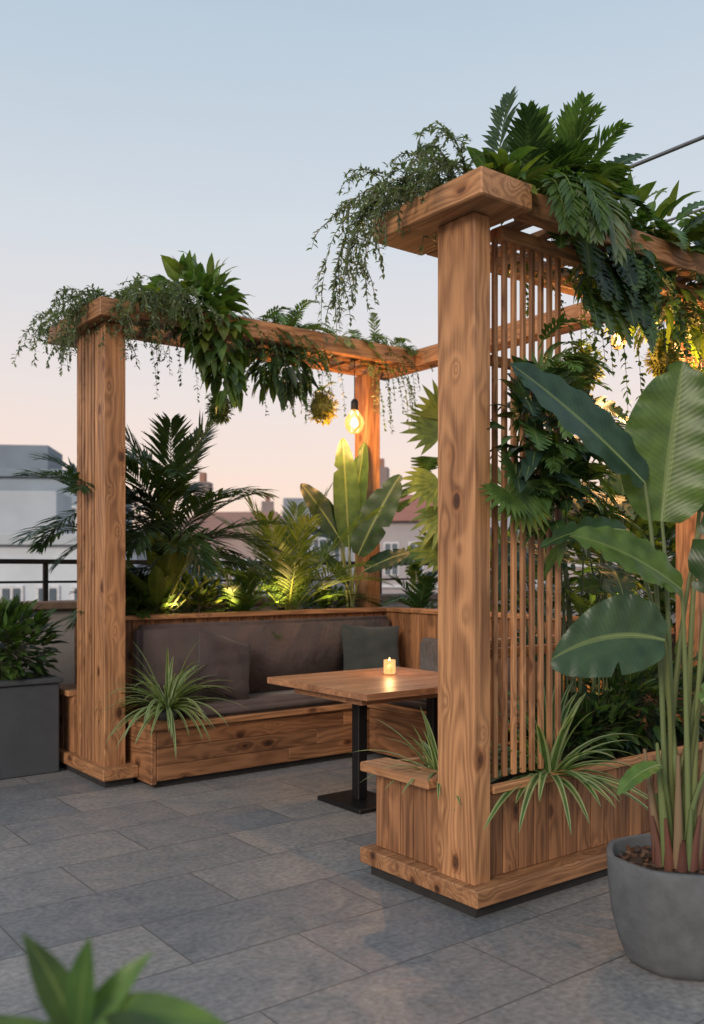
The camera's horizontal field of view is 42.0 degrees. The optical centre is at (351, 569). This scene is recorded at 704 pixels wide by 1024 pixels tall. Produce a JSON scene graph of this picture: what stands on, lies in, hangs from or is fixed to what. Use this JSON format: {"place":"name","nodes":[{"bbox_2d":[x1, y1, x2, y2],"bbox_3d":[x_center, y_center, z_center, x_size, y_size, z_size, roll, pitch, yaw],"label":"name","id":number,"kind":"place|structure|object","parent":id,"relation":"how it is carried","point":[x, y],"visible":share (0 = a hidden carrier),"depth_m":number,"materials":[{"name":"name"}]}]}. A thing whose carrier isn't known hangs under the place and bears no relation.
{"place":"outdoors","nodes":[
{"label":"outdoors","id":0,"kind":"place"},
{"bbox_2d":[0,477,131,536],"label":"walls","id":1,"kind":"structure","parent":0,"point":[25,484],"depth_m":34.14,"materials":[{"name":"white paint"}]},
{"bbox_2d":[0,468,132,495],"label":"parapet cap","id":2,"kind":"object","parent":1,"relation":"on","point":[7,472],"visible":0.1,"depth_m":33.93,"materials":[{"name":"grey concrete"}]},
{"bbox_2d":[0,445,62,468],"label":"roof hut","id":3,"kind":"object","parent":2,"relation":"on","point":[15,456],"visible":0.53,"depth_m":37.01,"materials":[{"name":"white paint"}]},
{"bbox_2d":[72,506,76,533],"bbox_3d":[-10.317,-1.550,34.303,1.060,1.700,0.080,0,0,-7],"label":"window frame","id":4,"kind":"object","parent":1,"relation":"attached to","point":[75,507],"visible":0.04,"depth_m":34.26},
{"bbox_2d":[0,545,136,600],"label":"walls","id":5,"kind":"structure","parent":0,"point":[32,572],"depth_m":24.06,"materials":[{"name":"white paint"}]},
{"bbox_2d":[0,585,23,600],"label":"window frame","id":6,"kind":"object","parent":5,"relation":"attached to","point":[11,587],"visible":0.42,"depth_m":23.95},
{"bbox_2d":[2,588,9,600],"bbox_3d":[-9.028,1.250,23.927,0.190,1.540,0.060,0,0,-6],"label":"window glass","id":7,"kind":"object","parent":6,"relation":"in","point":[6,592],"visible":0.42,"depth_m":23.90,"materials":[{"name":"grey glass"}]},
{"bbox_2d":[13,588,19,599],"bbox_3d":[-8.760,1.250,23.954,0.190,1.540,0.060,0,0,-6],"label":"window glass","id":8,"kind":"object","parent":6,"relation":"in","point":[16,591],"visible":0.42,"depth_m":23.93,"materials":[{"name":"grey glass"}]},
{"bbox_2d":[36,585,59,600],"bbox_3d":[-7.983,1.250,24.072,0.620,1.700,0.080,0,0,-6],"label":"window frame","id":9,"kind":"object","parent":5,"relation":"attached to","point":[57,587],"visible":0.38,"depth_m":24.04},
{"bbox_2d":[38,588,42,600],"bbox_3d":[-8.113,1.250,24.019,0.190,1.540,0.060,0,0,-6],"label":"window glass","id":10,"kind":"object","parent":9,"relation":"in","point":[40,594],"visible":0.24,"depth_m":23.99,"materials":[{"name":"grey glass"}]},
{"bbox_2d":[49,588,56,599],"bbox_3d":[-7.844,1.250,24.046,0.190,1.540,0.060,0,0,-6],"label":"window glass","id":11,"kind":"object","parent":9,"relation":"in","point":[52,593],"visible":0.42,"depth_m":24.02,"materials":[{"name":"grey glass"}]},
{"bbox_2d":[0,533,134,550],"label":"parapet cap","id":12,"kind":"object","parent":5,"relation":"on","point":[62,540],"visible":0.07,"depth_m":23.90,"materials":[{"name":"white concrete"}]},
{"bbox_2d":[0,491,71,533],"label":"roof hut","id":13,"kind":"object","parent":12,"relation":"on","point":[20,510],"visible":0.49,"depth_m":26.09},
{"bbox_2d":[72,585,76,599],"bbox_3d":[-7.067,1.250,24.164,0.620,1.700,0.080,0,0,-6],"label":"window frame","id":14,"kind":"object","parent":5,"relation":"attached to","point":[74,587],"visible":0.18,"depth_m":24.10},
{"bbox_2d":[74,588,76,599],"bbox_3d":[-7.198,1.250,24.111,0.190,1.540,0.060,0,0,-6],"label":"window glass","id":15,"kind":"object","parent":14,"relation":"in","point":[75,595],"visible":0.18,"depth_m":24.08,"materials":[{"name":"grey glass"}]},
{"bbox_2d":[217,565,221,591],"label":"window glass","id":16,"kind":"object","parent":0,"point":[220,583],"visible":0.12,"depth_m":41.90,"materials":[{"name":"grey glass"}]},
{"bbox_2d":[162,536,305,597],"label":"walls","id":17,"kind":"structure","parent":0,"point":[239,545],"depth_m":41.91,"materials":[{"name":"stone"}]},
{"bbox_2d":[161,512,307,539],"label":"roof","id":18,"kind":"structure","parent":17,"relation":"on","point":[212,523],"depth_m":44.77,"materials":[{"name":"tile"}]},
{"bbox_2d":[193,482,212,514],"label":"chimney","id":19,"kind":"object","parent":18,"relation":"on","point":[208,485],"visible":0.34,"depth_m":46.21,"materials":[{"name":"stone"}]},
{"bbox_2d":[199,472,206,481],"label":"chimney pot","id":20,"kind":"object","parent":19,"relation":"on","point":[202,476],"visible":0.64,"depth_m":46.49,"materials":[{"name":"brown ceramic"}]},
{"bbox_2d":[0,753,703,1023],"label":"terrace floor","id":21,"kind":"structure","parent":0,"point":[265,897],"depth_m":3.78,"materials":[{"name":"grey tile"}]},
{"bbox_2d":[0,671,62,779],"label":"metal planter","id":22,"kind":"object","parent":21,"relation":"on","point":[29,726],"visible":0.83,"depth_m":6.45,"materials":[{"name":"grey metal"}]},
{"bbox_2d":[0,594,69,679],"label":"shrub","id":23,"kind":"object","parent":22,"relation":"in","point":[13,630],"visible":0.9,"depth_m":6.55,"materials":[{"name":"green plant"}]},
{"bbox_2d":[0,933,224,1023],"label":"foreground potted plant","id":24,"kind":"object","parent":21,"relation":"on","point":[66,996],"visible":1,"depth_m":1.11,"materials":[{"name":"green plant"}]},
{"bbox_2d":[125,607,578,787],"bbox_3d":[-0.066,0.887,6.508,2.600,1.125,2.120,0,0,-37],"label":"built in bench","id":25,"kind":"object","parent":21,"relation":"on","point":[272,727],"visible":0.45,"depth_m":6.74,"materials":[{"name":"brown wood"}]},
{"bbox_2d":[155,708,179,720],"bbox_3d":[-1.262,0.983,6.261,0.170,0.070,0.170,0,0,-37],"label":"plant pot","id":26,"kind":"object","parent":25,"relation":"on","point":[162,716],"visible":0.35,"depth_m":6.19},
{"bbox_2d":[91,642,247,755],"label":"spider plant","id":27,"kind":"object","parent":26,"relation":"in","point":[173,698],"visible":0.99,"depth_m":6.16,"materials":[{"name":"green plant"}]},
{"bbox_2d":[196,626,250,699],"bbox_3d":[-0.926,0.690,6.644,0.192,0.480,0.480,-28,-39,36],"label":"throw pillow","id":28,"kind":"object","parent":25,"relation":"on","point":[224,659],"visible":0.96,"depth_m":6.56,"materials":[{"name":"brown fabric"}]},
{"bbox_2d":[341,624,399,670],"bbox_3d":[0.158,0.690,7.498,0.520,0.520,0.191,3,-23,-15],"label":"throw pillow","id":29,"kind":"object","parent":25,"relation":"on","point":[368,647],"visible":0.71,"depth_m":7.44,"materials":[{"name":"grey fabric"}]},
{"bbox_2d":[267,666,437,813],"bbox_3d":[0.201,1.074,5.912,1.100,0.748,1.048,0,0,-37],"label":"dining table","id":30,"kind":"object","parent":21,"relation":"on","point":[359,690],"visible":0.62,"depth_m":5.67,"materials":[{"name":"brown wood"}]},
{"bbox_2d":[384,657,394,673],"bbox_3d":[0.253,0.642,6.173,0.080,0.109,0.080,0,0,-37],"label":"candle","id":31,"kind":"object","parent":30,"relation":"on","point":[389,669],"visible":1,"depth_m":6.15,"materials":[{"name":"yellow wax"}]},
{"bbox_2d":[48,284,685,787],"bbox_3d":[-0.082,-0.215,6.446,3.020,3.330,3.500,0,0,-37],"label":"wooden pergola","id":32,"kind":"object","parent":21,"relation":"on","point":[90,750],"visible":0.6,"depth_m":6.37,"materials":[{"name":"brown wood"}]},
{"bbox_2d":[11,272,224,376],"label":"trailing fern","id":33,"kind":"object","parent":32,"relation":"on","point":[132,293],"visible":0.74,"depth_m":6.20,"materials":[{"name":"green plant"}]},
{"bbox_2d":[139,250,255,412],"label":"pothos plant","id":34,"kind":"object","parent":32,"relation":"on","point":[216,366],"visible":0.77,"depth_m":6.56,"materials":[{"name":"green plant"}]},
{"bbox_2d":[204,391,233,425],"bbox_3d":[-0.982,-1.408,6.800,0.243,0.684,0.242,0,0,-37],"label":"moss ball planter","id":35,"kind":"object","parent":32,"relation":"hanging from","point":[221,416],"visible":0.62,"depth_m":6.77,"materials":[{"name":"green plant"}]},
{"bbox_2d":[135,304,420,441],"bbox_3d":[-0.465,-1.471,7.102,2.635,0.745,0.773,0,0,-37],"label":"trailing vine","id":36,"kind":"object","parent":32,"relation":"hanging from","point":[280,372],"visible":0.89,"depth_m":7.05,"materials":[{"name":"green plant"}]},
{"bbox_2d":[245,334,323,411],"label":"hanging plant","id":37,"kind":"object","parent":32,"relation":"hanging from","point":[274,384],"visible":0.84,"depth_m":7.09,"materials":[{"name":"green plant"}]},
{"bbox_2d":[228,299,344,372],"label":"fern plant","id":38,"kind":"object","parent":32,"relation":"on","point":[289,319],"visible":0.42,"depth_m":7.17,"materials":[{"name":"green plant"}]},
{"bbox_2d":[306,381,340,425],"bbox_3d":[-0.236,-1.456,7.395,0.298,0.588,0.310,0,0,-37],"label":"moss ball planter","id":39,"kind":"object","parent":32,"relation":"hanging from","point":[319,406],"visible":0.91,"depth_m":7.34,"materials":[{"name":"green plant"}]},
{"bbox_2d":[345,360,363,433],"bbox_3d":[0.021,-1.441,7.644,0.166,0.618,0.166,0,0,-37],"label":"pendant bulb","id":40,"kind":"object","parent":32,"relation":"hanging from","point":[354,407],"visible":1,"depth_m":7.64,"materials":[{"name":"yellow glass"}]},
{"bbox_2d":[319,312,433,376],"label":"fern plant","id":41,"kind":"object","parent":32,"relation":"on","point":[376,337],"visible":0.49,"depth_m":7.65,"materials":[{"name":"green plant"}]},
{"bbox_2d":[74,621,675,741],"bbox_3d":[0.198,0.925,6.754,3.280,1.050,3.490,0,0,-37],"label":"raised planter box","id":42,"kind":"object","parent":21,"relation":"on","point":[673,636],"visible":0.04,"depth_m":7.11,"materials":[{"name":"brown wood"}]},
{"bbox_2d":[8,446,173,554],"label":"palm plant","id":43,"kind":"object","parent":42,"relation":"on","point":[57,526],"visible":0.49,"depth_m":6.83,"materials":[{"name":"green plant"}]},
{"bbox_2d":[50,557,188,627],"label":"fern plant","id":44,"kind":"object","parent":42,"relation":"on","point":[131,606],"visible":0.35,"depth_m":6.80,"materials":[{"name":"green plant"}]},
{"bbox_2d":[125,570,178,614],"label":"shrub","id":45,"kind":"object","parent":42,"relation":"in","point":[133,588],"visible":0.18,"depth_m":6.90,"materials":[{"name":"green plant"}]},
{"bbox_2d":[49,411,292,632],"bbox_3d":[-1.419,-0.411,7.095,1.848,1.823,1.804,0,0,-37],"label":"palm plant","id":46,"kind":"object","parent":42,"relation":"in","point":[179,468],"visible":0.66,"depth_m":6.86,"materials":[{"name":"green plant"}]},
{"bbox_2d":[125,524,230,613],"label":"broadleaf plant","id":47,"kind":"object","parent":42,"relation":"on","point":[158,586],"visible":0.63,"depth_m":6.86,"materials":[{"name":"green plant"}]},
{"bbox_2d":[174,569,233,612],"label":"shrub","id":48,"kind":"object","parent":42,"relation":"in","point":[194,602],"visible":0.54,"depth_m":7.29,"materials":[{"name":"green plant"}]},
{"bbox_2d":[225,608,233,611],"bbox_3d":[-0.961,0.395,7.183,0.070,0.190,0.068,0,0,-37],"label":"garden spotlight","id":49,"kind":"object","parent":42,"relation":"on","point":[229,609],"visible":0.27,"depth_m":7.16,"materials":[{"name":"black metal"}]},
{"bbox_2d":[177,560,296,639],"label":"fern plant","id":50,"kind":"object","parent":42,"relation":"on","point":[240,598],"visible":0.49,"depth_m":7.30,"materials":[{"name":"green plant"}]},
{"bbox_2d":[175,482,393,609],"bbox_3d":[-0.523,-0.163,7.788,1.977,1.196,2.193,0,0,-37],"label":"palm plant","id":51,"kind":"object","parent":42,"relation":"on","point":[296,571],"visible":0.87,"depth_m":7.62,"materials":[{"name":"green plant"}]},
{"bbox_2d":[301,583,361,608],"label":"shrub","id":52,"kind":"object","parent":42,"relation":"in","point":[325,603],"visible":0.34,"depth_m":8.02,"materials":[{"name":"green plant"}]},
{"bbox_2d":[292,438,409,607],"bbox_3d":[-0.020,-0.364,7.937,1.032,1.570,0.257,0,0,1],"label":"bird of paradise plant","id":53,"kind":"object","parent":42,"relation":"on","point":[350,487],"visible":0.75,"depth_m":7.94,"materials":[{"name":"green plant"}]},
{"bbox_2d":[381,562,437,608],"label":"fern plant","id":54,"kind":"object","parent":42,"relation":"in","point":[424,584],"visible":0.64,"depth_m":8.26,"materials":[{"name":"green plant"}]},
{"bbox_2d":[385,379,509,575],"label":"monstera plant","id":55,"kind":"object","parent":42,"relation":"on","point":[423,483],"visible":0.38,"depth_m":7.89,"materials":[{"name":"green plant"}]},
{"bbox_2d":[490,523,565,614],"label":"shrub","id":56,"kind":"object","parent":42,"relation":"in","point":[508,591],"visible":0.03,"depth_m":7.39,"materials":[{"name":"green plant"}]},
{"bbox_2d":[544,477,675,627],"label":"shrub","id":57,"kind":"object","parent":42,"relation":"in","point":[643,525],"visible":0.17,"depth_m":6.61,"materials":[{"name":"green plant"}]},
{"bbox_2d":[360,714,703,917],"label":"wooden planter box","id":58,"kind":"object","parent":21,"relation":"on","point":[543,851],"visible":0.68,"depth_m":4.17,"materials":[{"name":"brown wood"}]},
{"bbox_2d":[351,706,509,806],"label":"spider plant","id":59,"kind":"object","parent":58,"relation":"in","point":[431,761],"visible":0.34,"depth_m":4.25,"materials":[{"name":"green plant"}]},
{"bbox_2d":[373,166,703,884],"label":"wooden pergola","id":60,"kind":"object","parent":58,"relation":"on","point":[461,216],"visible":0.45,"depth_m":3.98,"materials":[{"name":"brown wood"}]},
{"bbox_2d":[307,120,491,343],"bbox_3d":[0.173,-1.421,4.067,0.721,0.930,0.903,0,0,-37],"label":"trailing fern","id":61,"kind":"object","parent":60,"relation":"on","point":[409,188],"visible":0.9,"depth_m":3.96,"materials":[{"name":"green plant"}]},
{"bbox_2d":[482,85,637,270],"bbox_3d":[0.954,-1.728,4.184,1.034,0.909,0.680,0,0,-64],"label":"palm fern","id":62,"kind":"object","parent":60,"relation":"on","point":[570,153],"visible":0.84,"depth_m":4.01,"materials":[{"name":"green plant"}]},
{"bbox_2d":[478,313,647,576],"bbox_3d":[0.894,-0.525,4.066,0.914,1.117,0.528,0,0,-37],"label":"climbing philodendron","id":63,"kind":"object","parent":60,"relation":"attached to","point":[524,497],"visible":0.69,"depth_m":3.99,"materials":[{"name":"green plant"}]},
{"bbox_2d":[451,146,703,362],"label":"pothos plant","id":64,"kind":"object","parent":60,"relation":"on","point":[512,165],"visible":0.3,"depth_m":4.51,"materials":[{"name":"green plant"}]},
{"bbox_2d":[561,338,605,393],"bbox_3d":[1.222,-1.223,4.904,0.289,0.594,0.278,0,0,-37],"label":"moss ball planter","id":65,"kind":"object","parent":60,"relation":"hanging from","point":[593,374],"visible":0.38,"depth_m":4.85,"materials":[{"name":"green plant"}]},
{"bbox_2d":[507,246,703,413],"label":"trailing vine","id":66,"kind":"object","parent":60,"relation":"hanging from","point":[676,335],"visible":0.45,"depth_m":4.47,"materials":[{"name":"green plant"}]},
{"bbox_2d":[611,332,626,349],"bbox_3d":[1.450,-1.359,4.986,0.086,0.321,0.086,0,0,-37],"label":"pendant bulb","id":67,"kind":"object","parent":60,"relation":"hanging from","point":[619,340],"visible":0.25,"depth_m":5.01,"materials":[{"name":"yellow glass"}]},
{"bbox_2d":[546,153,703,352],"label":"monstera plant","id":68,"kind":"object","parent":60,"relation":"on","point":[616,289],"visible":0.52,"depth_m":4.23,"materials":[{"name":"green plant"}]},
{"bbox_2d":[551,135,703,240],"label":"steel pole frame","id":69,"kind":"object","parent":60,"relation":"attached to","point":[670,150],"depth_m":4.32,"materials":[{"name":"black metal"}]},
{"bbox_2d":[643,330,690,376],"bbox_3d":[1.743,-1.282,5.097,0.247,0.475,0.251,0,0,2],"label":"moss ball planter","id":70,"kind":"object","parent":60,"relation":"hanging from","point":[656,364],"visible":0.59,"depth_m":5.06,"materials":[{"name":"green plant"}]},
{"bbox_2d":[454,681,647,832],"bbox_3d":[0.922,0.840,4.292,1.079,0.643,1.054,0,0,-9],"label":"spider plant","id":71,"kind":"object","parent":58,"relation":"in","point":[552,765],"visible":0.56,"depth_m":4.16,"materials":[{"name":"green plant"}]},
{"bbox_2d":[490,375,636,753],"bbox_3d":[1.213,-0.019,4.827,1.091,1.998,0.705,0,0,-37],"label":"monstera plant","id":72,"kind":"object","parent":58,"relation":"in","point":[616,581],"visible":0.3,"depth_m":4.78,"materials":[{"name":"green plant"}]},
{"bbox_2d":[517,684,648,765],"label":"shrub","id":73,"kind":"object","parent":58,"relation":"in","point":[618,726],"visible":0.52,"depth_m":4.73,"materials":[{"name":"green plant"}]},
{"bbox_2d":[563,638,703,754],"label":"shrub","id":74,"kind":"object","parent":58,"relation":"in","point":[647,679],"visible":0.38,"depth_m":4.99,"materials":[{"name":"green plant"}]},
{"bbox_2d":[552,598,675,622],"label":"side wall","id":75,"kind":"structure","parent":21,"relation":"on","point":[672,617],"depth_m":10.96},
{"bbox_2d":[606,833,703,980],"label":"concrete pot","id":76,"kind":"object","parent":21,"relation":"on","point":[658,913],"visible":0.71,"depth_m":3.22,"materials":[{"name":"grey concrete"}]},
{"bbox_2d":[509,361,703,872],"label":"banana plant","id":77,"kind":"object","parent":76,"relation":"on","point":[652,453],"visible":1,"depth_m":3.35,"materials":[{"name":"green plant"}]},
{"bbox_3d":[2.813,1.050,7.186,1.000,0.800,2.000,0,0,-37],"label":"shrub planter","id":78,"kind":"object","parent":21,"relation":"on","visible":0},
{"bbox_2d":[606,522,675,624],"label":"shrub","id":79,"kind":"object","parent":78,"relation":"in","point":[663,588],"visible":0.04,"depth_m":7.43,"materials":[{"name":"green plant"}]},
{"bbox_2d":[0,0,703,526],"label":"sky","id":80,"kind":"structure","parent":0,"point":[133,133],"materials":[{"name":"blue"}]},
{"bbox_3d":[0.308,8.455,1.243,16.000,13.990,13.600,0,0,-37],"label":"terrace building wall","id":81,"kind":"object","parent":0,"visible":0},
{"bbox_2d":[0,597,544,683],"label":"wall","id":82,"kind":"structure","parent":81,"relation":"on","point":[64,664],"depth_m":7.67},
{"bbox_2d":[20,591,554,610],"bbox_3d":[-3.860,0.295,6.678,16.020,0.070,0.300,0,0,-37],"label":"coping","id":83,"kind":"object","parent":82,"relation":"on","point":[61,604],"depth_m":7.66,"materials":[{"name":"brown wood"}]},
{"bbox_2d":[0,559,428,600],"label":"balcony railing","id":84,"kind":"object","parent":83,"relation":"on","point":[45,563],"visible":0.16,"depth_m":7.66,"materials":[{"name":"black metal"}]},
{"label":"ground","id":85,"kind":"structure","parent":0,"visible":0},
{"bbox_2d":[137,553,150,573],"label":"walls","id":86,"kind":"structure","parent":85,"relation":"on","point":[141,557],"depth_m":85.00,"materials":[{"name":"grey paint"}]},
{"bbox_2d":[291,521,354,594],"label":"walls","id":87,"kind":"structure","parent":85,"relation":"on","point":[347,556],"depth_m":55.12,"materials":[{"name":"white paint"}]},
{"bbox_2d":[313,538,325,566],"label":"window frame","id":88,"kind":"object","parent":87,"relation":"attached to","point":[318,539],"visible":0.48,"depth_m":54.99,"materials":[{"name":"white"}]},
{"bbox_2d":[314,540,317,550],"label":"window glass","id":89,"kind":"object","parent":88,"relation":"attached to","point":[316,543],"visible":0.32,"depth_m":54.95,"materials":[{"name":"grey glass"}]},
{"bbox_2d":[333,547,345,565],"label":"window frame","id":90,"kind":"object","parent":87,"relation":"attached to","point":[340,554],"visible":0.1,"depth_m":55.09,"materials":[{"name":"white"}]},
{"bbox_2d":[335,549,338,560],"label":"window glass","id":91,"kind":"object","parent":90,"relation":"attached to","point":[337,557],"visible":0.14,"depth_m":55.05,"materials":[{"name":"grey glass"}]},
{"bbox_2d":[380,521,437,593],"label":"walls","id":92,"kind":"structure","parent":85,"relation":"on","point":[402,533],"depth_m":46.02,"materials":[{"name":"stone"}]},
{"bbox_2d":[384,542,398,575],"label":"window frame","id":93,"kind":"object","parent":92,"relation":"attached to","point":[391,543],"visible":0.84,"depth_m":46.03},
{"bbox_2d":[385,544,390,573],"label":"window glass","id":94,"kind":"object","parent":93,"relation":"attached to","point":[387,547],"visible":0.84,"depth_m":46.03,"materials":[{"name":"grey glass"}]},
{"bbox_2d":[392,544,397,573],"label":"window glass","id":95,"kind":"object","parent":93,"relation":"attached to","point":[394,570],"visible":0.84,"depth_m":45.98,"materials":[{"name":"grey glass"}]},
{"bbox_2d":[354,585,437,587],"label":"string course","id":96,"kind":"object","parent":92,"relation":"attached to","point":[391,586],"visible":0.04,"depth_m":45.96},
{"bbox_2d":[392,495,437,520],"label":"roof","id":97,"kind":"structure","parent":92,"relation":"on","point":[407,513],"depth_m":47.31,"materials":[{"name":"tile"}]},
{"bbox_2d":[380,467,388,488],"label":"chimney","id":98,"kind":"object","parent":97,"relation":"on","point":[384,474],"visible":0.24,"depth_m":50.24,"materials":[{"name":"stone"}]},
{"bbox_2d":[380,458,383,466],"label":"chimney pot","id":99,"kind":"object","parent":98,"relation":"on","point":[381,462],"visible":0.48,"depth_m":50.52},
{"bbox_2d":[408,542,423,574],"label":"window frame","id":100,"kind":"object","parent":92,"relation":"attached to","point":[409,543],"visible":0.18,"depth_m":45.87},
{"bbox_2d":[490,514,552,590],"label":"walls","id":101,"kind":"structure","parent":85,"relation":"on","point":[508,521],"depth_m":60.18,"materials":[{"name":"white paint"}]},
{"bbox_2d":[554,516,671,592],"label":"walls","id":102,"kind":"structure","parent":85,"relation":"on","point":[571,572],"depth_m":60.33,"materials":[{"name":"stone"}]},
{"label":"parapet cap","id":103,"kind":"object","parent":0,"visible":0},
{"bbox_2d":[261,501,273,511],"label":"chimney","id":104,"kind":"object","parent":103,"relation":"on","point":[267,506],"visible":0.42,"depth_m":59.28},
{"bbox_2d":[283,498,311,515],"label":"roof hut","id":105,"kind":"object","parent":103,"relation":"on","point":[297,501],"visible":0.26,"depth_m":57.92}
]}

